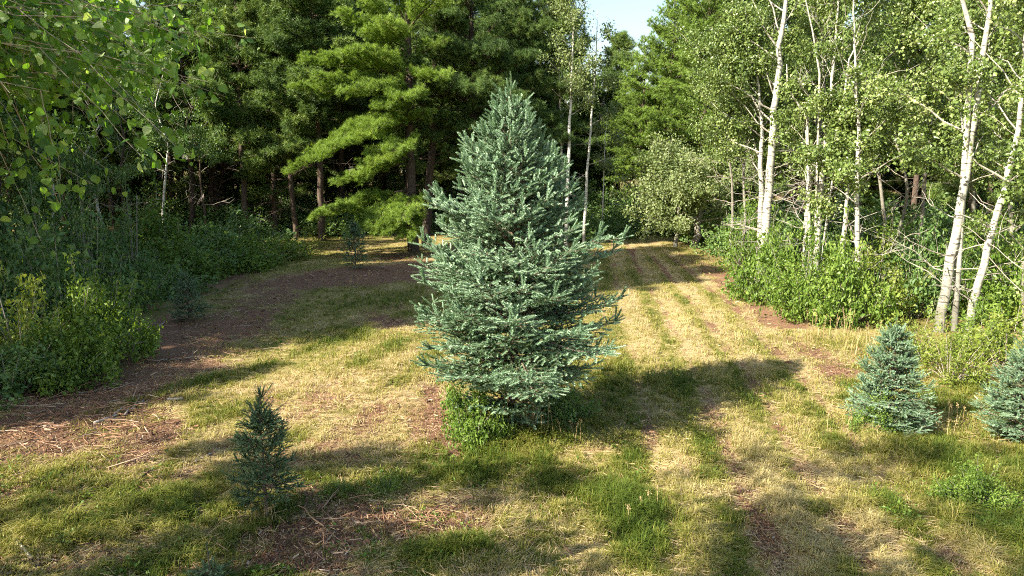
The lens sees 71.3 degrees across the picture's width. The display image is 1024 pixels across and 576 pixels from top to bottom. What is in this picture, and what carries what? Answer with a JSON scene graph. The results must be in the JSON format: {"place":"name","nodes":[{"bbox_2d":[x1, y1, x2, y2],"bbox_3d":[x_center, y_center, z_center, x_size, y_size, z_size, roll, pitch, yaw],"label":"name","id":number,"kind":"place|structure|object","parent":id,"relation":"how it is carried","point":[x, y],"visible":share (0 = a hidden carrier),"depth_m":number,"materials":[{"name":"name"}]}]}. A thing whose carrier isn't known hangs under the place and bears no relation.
{"place":"outdoors","nodes":[
{"label":"outdoors","id":0,"kind":"place"},
{"bbox_2d":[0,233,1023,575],"bbox_3d":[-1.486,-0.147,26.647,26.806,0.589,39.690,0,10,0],"label":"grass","id":1,"kind":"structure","parent":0,"point":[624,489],"depth_m":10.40,"materials":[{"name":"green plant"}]},
{"bbox_2d":[0,171,1023,575],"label":"ground","id":2,"kind":"structure","parent":0,"point":[396,269],"depth_m":14.95,"materials":[{"name":"beige soil"}]},
{"bbox_2d":[0,90,63,234],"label":"young tree","id":3,"kind":"object","parent":2,"relation":"on","point":[32,163],"visible":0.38,"depth_m":27.65,"materials":[{"name":"green plant"}]},
{"bbox_2d":[0,227,75,328],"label":"shrub","id":4,"kind":"object","parent":2,"relation":"on","point":[10,251],"visible":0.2,"depth_m":19.61,"materials":[{"name":"green plant"}]},
{"bbox_2d":[0,334,79,412],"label":"shrub","id":5,"kind":"object","parent":2,"relation":"on","point":[11,374],"visible":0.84,"depth_m":14.13,"materials":[{"name":"green plant"}]},
{"bbox_2d":[0,162,85,270],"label":"shrub","id":6,"kind":"object","parent":2,"relation":"on","point":[4,211],"visible":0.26,"depth_m":25.25,"materials":[{"name":"green plant"}]},
{"bbox_2d":[0,252,86,380],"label":"shrub","id":7,"kind":"object","parent":2,"relation":"on","point":[23,309],"visible":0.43,"depth_m":15.27,"materials":[{"name":"green plant"}]},
{"bbox_2d":[0,61,100,226],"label":"pine tree","id":8,"kind":"object","parent":2,"relation":"on","point":[55,135],"visible":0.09,"depth_m":48.60,"materials":[{"name":"green plant"}]},
{"bbox_2d":[2,75,116,227],"bbox_3d":[-18.996,-4.701,29.613,3.537,8.597,3.558,5,11,25],"label":"young tree","id":9,"kind":"object","parent":2,"relation":"on","point":[31,142],"visible":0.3,"depth_m":29.79,"materials":[{"name":"green plant"}]},
{"bbox_2d":[13,284,127,397],"bbox_3d":[-9.418,1.134,15.006,2.129,2.464,2.974,-7,12,-34],"label":"shrub","id":10,"kind":"object","parent":2,"relation":"on","point":[76,357],"visible":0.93,"depth_m":14.77,"materials":[{"name":"green plant"}]},
{"bbox_2d":[0,220,153,341],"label":"shrub","id":11,"kind":"object","parent":2,"relation":"on","point":[47,262],"visible":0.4,"depth_m":18.06,"materials":[{"name":"green plant"}]},
{"bbox_2d":[41,155,131,289],"bbox_3d":[-12.526,-1.353,21.086,2.204,5.303,2.323,5,11,25],"label":"shrub","id":12,"kind":"object","parent":2,"relation":"on","point":[85,222],"visible":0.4,"depth_m":20.98,"materials":[{"name":"green plant"}]},
{"bbox_2d":[36,2,142,226],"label":"pine tree","id":13,"kind":"object","parent":2,"relation":"on","point":[103,154],"visible":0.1,"depth_m":48.67,"materials":[{"name":"green plant"}]},
{"bbox_2d":[16,249,169,365],"bbox_3d":[-9.790,0.605,16.622,3.177,3.182,2.300,-7,12,-33],"label":"shrub","id":14,"kind":"object","parent":2,"relation":"on","point":[148,343],"visible":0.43,"depth_m":16.62,"materials":[{"name":"green plant"}]},
{"bbox_2d":[48,63,158,236],"bbox_3d":[-19.095,-5.563,32.407,4.822,9.362,4.741,0,10,0],"label":"young tree","id":15,"kind":"object","parent":2,"relation":"on","point":[90,154],"visible":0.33,"depth_m":32.32,"materials":[{"name":"green plant"}]},
{"bbox_2d":[51,245,163,336],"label":"shrub","id":16,"kind":"object","parent":2,"relation":"on","point":[108,287],"visible":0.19,"depth_m":18.69,"materials":[{"name":"green plant"}]},
{"bbox_2d":[59,204,180,313],"bbox_3d":[-12.853,-0.675,22.055,4.455,3.753,3.229,4,11,23],"label":"shrub","id":17,"kind":"object","parent":2,"relation":"on","point":[101,248],"visible":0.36,"depth_m":21.96,"materials":[{"name":"green plant"}]},
{"bbox_2d":[77,55,163,232],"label":"young tree","id":18,"kind":"object","parent":2,"relation":"on","point":[120,150],"visible":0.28,"depth_m":41.39,"materials":[{"name":"green plant"}]},
{"bbox_2d":[0,0,259,256],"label":"aspen tree","id":19,"kind":"object","parent":2,"relation":"on","point":[36,41],"visible":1,"depth_m":3.33,"materials":[{"name":"green plant"}]},
{"bbox_2d":[106,171,172,301],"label":"shrub","id":20,"kind":"object","parent":2,"relation":"on","point":[132,232],"visible":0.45,"depth_m":22.96,"materials":[{"name":"green plant"}]},
{"bbox_2d":[103,180,213,263],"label":"shrub","id":21,"kind":"object","parent":2,"relation":"on","point":[156,226],"visible":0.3,"depth_m":31.49,"materials":[{"name":"green plant"}]},
{"bbox_2d":[117,41,205,244],"bbox_3d":[-18.159,-7.301,37.806,3.862,10.787,4.767,0,10,0],"label":"young tree","id":22,"kind":"object","parent":2,"relation":"on","point":[160,142],"visible":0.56,"depth_m":36.73,"materials":[{"name":"green plant"}]},
{"bbox_2d":[105,1,222,216],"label":"pine tree","id":23,"kind":"object","parent":2,"relation":"on","point":[179,167],"visible":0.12,"depth_m":47.16,"materials":[{"name":"green plant"}]},
{"bbox_2d":[131,187,196,233],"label":"shrub","id":24,"kind":"object","parent":2,"relation":"on","point":[179,209],"visible":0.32,"depth_m":47.33,"materials":[{"name":"green plant"}]},
{"bbox_2d":[138,253,218,302],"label":"shrub","id":25,"kind":"object","parent":2,"relation":"on","point":[167,290],"visible":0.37,"depth_m":25.29,"materials":[{"name":"green plant"}]},
{"bbox_2d":[123,0,236,230],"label":"pine tree","id":26,"kind":"object","parent":2,"relation":"on","point":[165,98],"visible":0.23,"depth_m":42.95,"materials":[{"name":"green plant"}]},
{"bbox_2d":[127,217,238,285],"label":"shrub","id":27,"kind":"object","parent":2,"relation":"on","point":[169,252],"visible":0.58,"depth_m":27.61,"materials":[{"name":"green plant"}]},
{"bbox_2d":[143,74,231,239],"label":"young tree","id":28,"kind":"object","parent":2,"relation":"on","point":[211,146],"visible":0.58,"depth_m":40.12,"materials":[{"name":"green plant"}]},
{"bbox_2d":[166,269,213,321],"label":"spruce tree","id":29,"kind":"object","parent":2,"relation":"on","point":[184,284],"visible":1,"depth_m":20.83,"materials":[{"name":"green plant"}]},
{"bbox_2d":[178,220,257,282],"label":"shrub","id":30,"kind":"object","parent":2,"relation":"on","point":[198,244],"visible":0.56,"depth_m":29.70,"materials":[{"name":"green plant"}]},
{"bbox_2d":[179,0,294,231],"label":"pine tree","id":31,"kind":"object","parent":2,"relation":"on","point":[225,15],"visible":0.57,"depth_m":40.73,"materials":[{"name":"green plant"}]},
{"bbox_2d":[198,218,287,273],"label":"shrub","id":32,"kind":"object","parent":2,"relation":"on","point":[259,262],"visible":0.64,"depth_m":31.08,"materials":[{"name":"green plant"}]},
{"bbox_2d":[192,203,309,249],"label":"shrub","id":33,"kind":"object","parent":2,"relation":"on","point":[236,217],"visible":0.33,"depth_m":36.73,"materials":[{"name":"green plant"}]},
{"bbox_2d":[204,225,317,265],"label":"shrub","id":34,"kind":"object","parent":2,"relation":"on","point":[276,242],"visible":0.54,"depth_m":33.13,"materials":[{"name":"green plant"}]},
{"bbox_2d":[217,4,316,233],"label":"pine tree","id":35,"kind":"object","parent":2,"relation":"on","point":[252,115],"visible":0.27,"depth_m":43.17,"materials":[{"name":"green plant"}]},
{"bbox_2d":[220,383,315,516],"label":"spruce tree","id":36,"kind":"object","parent":2,"relation":"on","point":[256,425],"visible":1,"depth_m":9.01,"materials":[{"name":"green plant"}]},
{"bbox_2d":[221,0,329,237],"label":"pine tree","id":37,"kind":"object","parent":2,"relation":"on","point":[254,30],"visible":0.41,"depth_m":40.49,"materials":[{"name":"green plant"}]},
{"bbox_2d":[261,193,315,235],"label":"shrub","id":38,"kind":"object","parent":2,"relation":"on","point":[286,219],"visible":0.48,"depth_m":45.89,"materials":[{"name":"green plant"}]},
{"bbox_2d":[251,0,371,240],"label":"pine tree","id":39,"kind":"object","parent":2,"relation":"on","point":[287,13],"visible":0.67,"depth_m":38.98,"materials":[{"name":"green plant"}]},
{"bbox_2d":[298,207,367,239],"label":"shrub","id":40,"kind":"object","parent":2,"relation":"on","point":[333,228],"visible":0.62,"depth_m":44.22,"materials":[{"name":"green plant"}]},
{"bbox_2d":[303,22,378,202],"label":"pine tree","id":41,"kind":"object","parent":2,"relation":"on","point":[329,174],"visible":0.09,"depth_m":54.26,"materials":[{"name":"green plant"}]},
{"bbox_2d":[305,0,389,216],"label":"pine tree","id":42,"kind":"object","parent":2,"relation":"on","point":[354,104],"visible":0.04,"depth_m":48.95,"materials":[{"name":"green plant"}]},
{"bbox_2d":[340,215,371,269],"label":"spruce tree","id":43,"kind":"object","parent":2,"relation":"on","point":[354,229],"visible":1,"depth_m":30.94,"materials":[{"name":"green plant"}]},
{"bbox_2d":[280,0,475,251],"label":"pine tree","id":44,"kind":"object","parent":2,"relation":"on","point":[400,209],"visible":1,"depth_m":34.41,"materials":[{"name":"green plant"}]},
{"bbox_2d":[358,2,458,209],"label":"pine tree","id":45,"kind":"object","parent":2,"relation":"on","point":[366,109],"visible":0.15,"depth_m":48.63,"materials":[{"name":"green plant"}]},
{"bbox_2d":[377,0,496,246],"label":"pine tree","id":46,"kind":"object","parent":2,"relation":"on","point":[431,138],"visible":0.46,"depth_m":37.43,"materials":[{"name":"green plant"}]},
{"bbox_2d":[404,7,506,207],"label":"pine tree","id":47,"kind":"object","parent":2,"relation":"on","point":[452,163],"visible":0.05,"depth_m":48.69,"materials":[{"name":"green plant"}]},
{"bbox_2d":[432,348,506,454],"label":"shrub","id":48,"kind":"object","parent":2,"relation":"on","point":[461,417],"visible":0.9,"depth_m":11.82,"materials":[{"name":"green plant"}]},
{"bbox_2d":[401,0,592,244],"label":"pine tree","id":49,"kind":"object","parent":2,"relation":"on","point":[503,55],"visible":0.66,"depth_m":36.55,"materials":[{"name":"green plant"}]},
{"bbox_2d":[0,235,1022,575],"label":"brush litter","id":50,"kind":"object","parent":2,"relation":"on","point":[62,421],"visible":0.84,"depth_m":11.47,"materials":[{"name":"brown plant"}]},
{"bbox_2d":[0,235,1023,575],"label":"straw","id":51,"kind":"object","parent":2,"relation":"on","point":[804,563],"visible":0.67,"depth_m":9.99,"materials":[{"name":"beige plant"}]},
{"bbox_2d":[0,271,1023,575],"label":"ground weeds","id":52,"kind":"object","parent":2,"relation":"on","point":[412,473],"visible":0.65,"depth_m":9.79,"materials":[{"name":"green plant"}]},
{"bbox_2d":[408,71,633,429],"bbox_3d":[0.044,-0.425,11.917,3.956,6.220,4.186,0,10,0],"label":"spruce tree","id":53,"kind":"object","parent":2,"relation":"on","point":[539,269],"visible":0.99,"depth_m":11.48,"materials":[{"name":"green plant"}]},
{"bbox_2d":[534,4,587,237],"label":"birch tree","id":54,"kind":"object","parent":2,"relation":"on","point":[552,16],"visible":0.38,"depth_m":38.24,"materials":[{"name":"green plant"}]},
{"bbox_2d":[525,0,607,196],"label":"birch tree","id":55,"kind":"object","parent":2,"relation":"on","point":[578,152],"visible":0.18,"depth_m":53.35,"materials":[{"name":"green plant"}]},
{"bbox_2d":[531,0,602,245],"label":"birch tree","id":56,"kind":"object","parent":2,"relation":"on","point":[571,14],"visible":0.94,"depth_m":36.23,"materials":[{"name":"green plant"}]},
{"bbox_2d":[533,382,601,428],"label":"shrub","id":57,"kind":"object","parent":2,"relation":"on","point":[566,411],"visible":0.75,"depth_m":12.96,"materials":[{"name":"green plant"}]},
{"bbox_2d":[551,109,602,215],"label":"pine tree","id":58,"kind":"object","parent":2,"relation":"on","point":[591,173],"visible":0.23,"depth_m":56.31,"materials":[{"name":"green plant"}]},
{"bbox_2d":[565,3,621,242],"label":"birch tree","id":59,"kind":"object","parent":2,"relation":"on","point":[607,30],"visible":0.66,"depth_m":37.53,"materials":[{"name":"green plant"}]},
{"bbox_2d":[587,98,630,219],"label":"birch tree","id":60,"kind":"object","parent":2,"relation":"on","point":[610,113],"visible":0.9,"depth_m":43.12,"materials":[{"name":"green plant"}]},
{"bbox_2d":[578,29,651,206],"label":"tree","id":61,"kind":"object","parent":2,"relation":"on","point":[622,43],"visible":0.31,"depth_m":54.17,"materials":[{"name":"green plant"}]},
{"bbox_2d":[594,31,682,206],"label":"pine tree","id":62,"kind":"object","parent":2,"relation":"on","point":[629,123],"visible":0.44,"depth_m":49.79,"materials":[{"name":"green plant"}]},
{"bbox_2d":[615,0,699,192],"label":"pine tree","id":63,"kind":"object","parent":2,"relation":"on","point":[662,32],"visible":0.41,"depth_m":47.63,"materials":[{"name":"green plant"}]},
{"bbox_2d":[628,168,718,246],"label":"shrub","id":64,"kind":"object","parent":2,"relation":"on","point":[682,224],"visible":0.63,"depth_m":37.78,"materials":[{"name":"green plant"}]},
{"bbox_2d":[600,131,774,246],"bbox_3d":[9.199,-5.339,38.962,7.650,6.425,10.253,-6,12,-30],"label":"aspen tree","id":65,"kind":"object","parent":2,"relation":"on","point":[680,163],"visible":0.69,"depth_m":37.76,"materials":[{"name":"green plant"}]},
{"bbox_2d":[645,0,745,216],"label":"pine tree","id":66,"kind":"object","parent":2,"relation":"on","point":[696,9],"visible":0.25,"depth_m":43.88,"materials":[{"name":"green plant"}]},
{"bbox_2d":[686,20,778,262],"bbox_3d":[9.565,-6.510,32.406,4.772,11.138,4.707,-9,13,-40],"label":"aspen tree","id":67,"kind":"object","parent":2,"relation":"on","point":[696,134],"visible":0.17,"depth_m":32.28,"materials":[{"name":"green plant"}]},
{"bbox_2d":[666,0,808,263],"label":"aspen tree","id":68,"kind":"object","parent":2,"relation":"on","point":[699,52],"visible":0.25,"depth_m":28.82,"materials":[{"name":"green plant"}]},
{"bbox_2d":[676,0,816,282],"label":"aspen tree","id":69,"kind":"object","parent":2,"relation":"on","point":[729,47],"visible":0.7,"depth_m":27.34,"materials":[{"name":"green plant"}]},
{"bbox_2d":[689,0,813,273],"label":"aspen tree","id":70,"kind":"object","parent":2,"relation":"on","point":[718,79],"visible":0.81,"depth_m":26.27,"materials":[{"name":"green plant"}]},
{"bbox_2d":[712,181,791,275],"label":"shrub","id":71,"kind":"object","parent":2,"relation":"on","point":[746,252],"visible":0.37,"depth_m":29.22,"materials":[{"name":"green plant"}]},
{"bbox_2d":[708,0,820,215],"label":"pine tree","id":72,"kind":"object","parent":2,"relation":"on","point":[775,184],"visible":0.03,"depth_m":43.23,"materials":[{"name":"green plant"}]},
{"bbox_2d":[719,203,820,305],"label":"shrub","id":73,"kind":"object","parent":2,"relation":"on","point":[745,282],"visible":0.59,"depth_m":23.66,"materials":[{"name":"green plant"}]},
{"bbox_2d":[754,207,844,327],"bbox_3d":[8.717,-0.577,21.282,2.888,3.794,3.015,-8,13,-37],"label":"shrub","id":74,"kind":"object","parent":2,"relation":"on","point":[782,292],"visible":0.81,"depth_m":20.95,"materials":[{"name":"green plant"}]},
{"bbox_2d":[740,58,875,274],"bbox_3d":[9.839,-3.564,24.198,3.796,8.115,3.747,-5,11,-26],"label":"aspen tree","id":75,"kind":"object","parent":2,"relation":"on","point":[797,91],"visible":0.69,"depth_m":24.31,"materials":[{"name":"green plant"}]},
{"bbox_2d":[754,0,875,209],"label":"pine tree","id":76,"kind":"object","parent":2,"relation":"on","point":[812,86],"visible":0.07,"depth_m":40.78,"materials":[{"name":"green plant"}]},
{"bbox_2d":[763,0,882,269],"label":"aspen tree","id":77,"kind":"object","parent":2,"relation":"on","point":[796,48],"visible":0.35,"depth_m":27.98,"materials":[{"name":"green plant"}]},
{"bbox_2d":[759,0,916,283],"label":"aspen tree","id":78,"kind":"object","parent":2,"relation":"on","point":[831,26],"visible":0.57,"depth_m":23.19,"materials":[{"name":"green plant"}]},
{"bbox_2d":[781,204,906,331],"bbox_3d":[9.607,-0.428,20.860,3.382,4.106,2.466,-1,10,-8],"label":"shrub","id":79,"kind":"object","parent":2,"relation":"on","point":[845,276],"visible":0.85,"depth_m":20.36,"materials":[{"name":"green plant"}]},
{"bbox_2d":[791,80,900,271],"bbox_3d":[10.868,-2.790,22.550,3.309,7.281,3.104,-7,12,-36],"label":"aspen tree","id":80,"kind":"object","parent":2,"relation":"on","point":[836,136],"visible":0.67,"depth_m":21.94,"materials":[{"name":"green plant"}]},
{"bbox_2d":[797,12,906,219],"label":"pine tree","id":81,"kind":"object","parent":2,"relation":"on","point":[875,202],"visible":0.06,"depth_m":45.58,"materials":[{"name":"green plant"}]},
{"bbox_2d":[783,0,929,297],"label":"aspen tree","id":82,"kind":"object","parent":2,"relation":"on","point":[847,171],"visible":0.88,"depth_m":21.10,"materials":[{"name":"green plant"}]},
{"bbox_2d":[822,193,908,259],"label":"shrub","id":83,"kind":"object","parent":2,"relation":"on","point":[876,216],"visible":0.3,"depth_m":33.90,"materials":[{"name":"green plant"}]},
{"bbox_2d":[841,387,920,439],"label":"shrub","id":84,"kind":"object","parent":2,"relation":"on","point":[881,415],"visible":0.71,"depth_m":12.13,"materials":[{"name":"green plant"}]},
{"bbox_2d":[811,0,958,273],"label":"aspen tree","id":85,"kind":"object","parent":2,"relation":"on","point":[890,66],"visible":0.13,"depth_m":27.79,"materials":[{"name":"green plant"}]},
{"bbox_2d":[837,213,937,318],"bbox_3d":[11.173,-0.581,22.005,2.728,3.765,3.256,2,10,13],"label":"shrub","id":86,"kind":"object","parent":2,"relation":"on","point":[893,278],"visible":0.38,"depth_m":21.35,"materials":[{"name":"green plant"}]},
{"bbox_2d":[838,316,942,438],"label":"spruce tree","id":87,"kind":"object","parent":2,"relation":"on","point":[898,363],"visible":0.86,"depth_m":12.15,"materials":[{"name":"green plant"}]},
{"bbox_2d":[852,208,942,289],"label":"shrub","id":88,"kind":"object","parent":2,"relation":"on","point":[875,245],"visible":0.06,"depth_m":25.32,"materials":[{"name":"green plant"}]},
{"bbox_2d":[833,0,985,269],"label":"aspen tree","id":89,"kind":"object","parent":2,"relation":"on","point":[919,9],"visible":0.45,"depth_m":23.42,"materials":[{"name":"green plant"}]},
{"bbox_2d":[861,214,966,326],"bbox_3d":[12.449,-0.470,21.796,2.799,3.565,3.669,0,10,0],"label":"shrub","id":90,"kind":"object","parent":2,"relation":"on","point":[934,291],"visible":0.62,"depth_m":21.54,"materials":[{"name":"green plant"}]},
{"bbox_2d":[875,296,957,362],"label":"shrub","id":91,"kind":"object","parent":2,"relation":"on","point":[916,342],"visible":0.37,"depth_m":16.85,"materials":[{"name":"green plant"}]},
{"bbox_2d":[872,0,1011,241],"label":"aspen tree","id":92,"kind":"object","parent":2,"relation":"on","point":[930,166],"visible":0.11,"depth_m":28.48,"materials":[{"name":"green plant"}]},
{"bbox_2d":[861,0,1023,332],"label":"aspen tree","id":93,"kind":"object","parent":2,"relation":"on","point":[969,21],"visible":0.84,"depth_m":19.29,"materials":[{"name":"green plant"}]},
{"bbox_2d":[912,300,998,393],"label":"shrub","id":94,"kind":"object","parent":2,"relation":"on","point":[961,359],"visible":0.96,"depth_m":15.21,"materials":[{"name":"green plant"}]},
{"bbox_2d":[890,0,1023,331],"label":"aspen tree","id":95,"kind":"object","parent":2,"relation":"on","point":[1015,7],"visible":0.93,"depth_m":18.25,"materials":[{"name":"green plant"}]},
{"bbox_2d":[907,41,1023,284],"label":"aspen tree","id":96,"kind":"object","parent":2,"relation":"on","point":[1017,62],"visible":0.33,"depth_m":22.76,"materials":[{"name":"green plant"}]},
{"bbox_2d":[912,0,1023,226],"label":"pine tree","id":97,"kind":"object","parent":2,"relation":"on","point":[934,193],"visible":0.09,"depth_m":35.99,"materials":[{"name":"green plant"}]},
{"bbox_2d":[920,0,1023,238],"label":"aspen tree","id":98,"kind":"object","parent":2,"relation":"on","point":[1005,98],"visible":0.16,"depth_m":24.68,"materials":[{"name":"green plant"}]},
{"bbox_2d":[924,452,1023,515],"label":"shrub","id":99,"kind":"object","parent":2,"relation":"on","point":[972,490],"visible":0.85,"depth_m":9.43,"materials":[{"name":"green plant"}]},
{"bbox_2d":[927,193,1023,319],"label":"shrub","id":100,"kind":"object","parent":2,"relation":"on","point":[963,303],"visible":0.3,"depth_m":21.49,"materials":[{"name":"green plant"}]},
{"bbox_2d":[936,293,1021,361],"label":"shrub","id":101,"kind":"object","parent":2,"relation":"on","point":[969,320],"visible":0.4,"depth_m":17.05,"materials":[{"name":"green plant"}]},
{"bbox_2d":[945,57,1023,362],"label":"aspen tree","id":102,"kind":"object","parent":2,"relation":"on","point":[1010,193],"visible":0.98,"depth_m":16.77,"materials":[{"name":"green plant"}]},
{"bbox_2d":[955,298,1023,367],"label":"shrub","id":103,"kind":"object","parent":2,"relation":"on","point":[1002,357],"visible":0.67,"depth_m":16.26,"materials":[{"name":"green plant"}]},
{"bbox_2d":[961,229,1023,333],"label":"shrub","id":104,"kind":"object","parent":2,"relation":"on","point":[997,256],"visible":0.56,"depth_m":20.24,"materials":[{"name":"green plant"}]},
{"bbox_2d":[968,333,1023,441],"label":"spruce tree","id":105,"kind":"object","parent":2,"relation":"on","point":[1016,401],"visible":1,"depth_m":11.98,"materials":[{"name":"green plant"}]},
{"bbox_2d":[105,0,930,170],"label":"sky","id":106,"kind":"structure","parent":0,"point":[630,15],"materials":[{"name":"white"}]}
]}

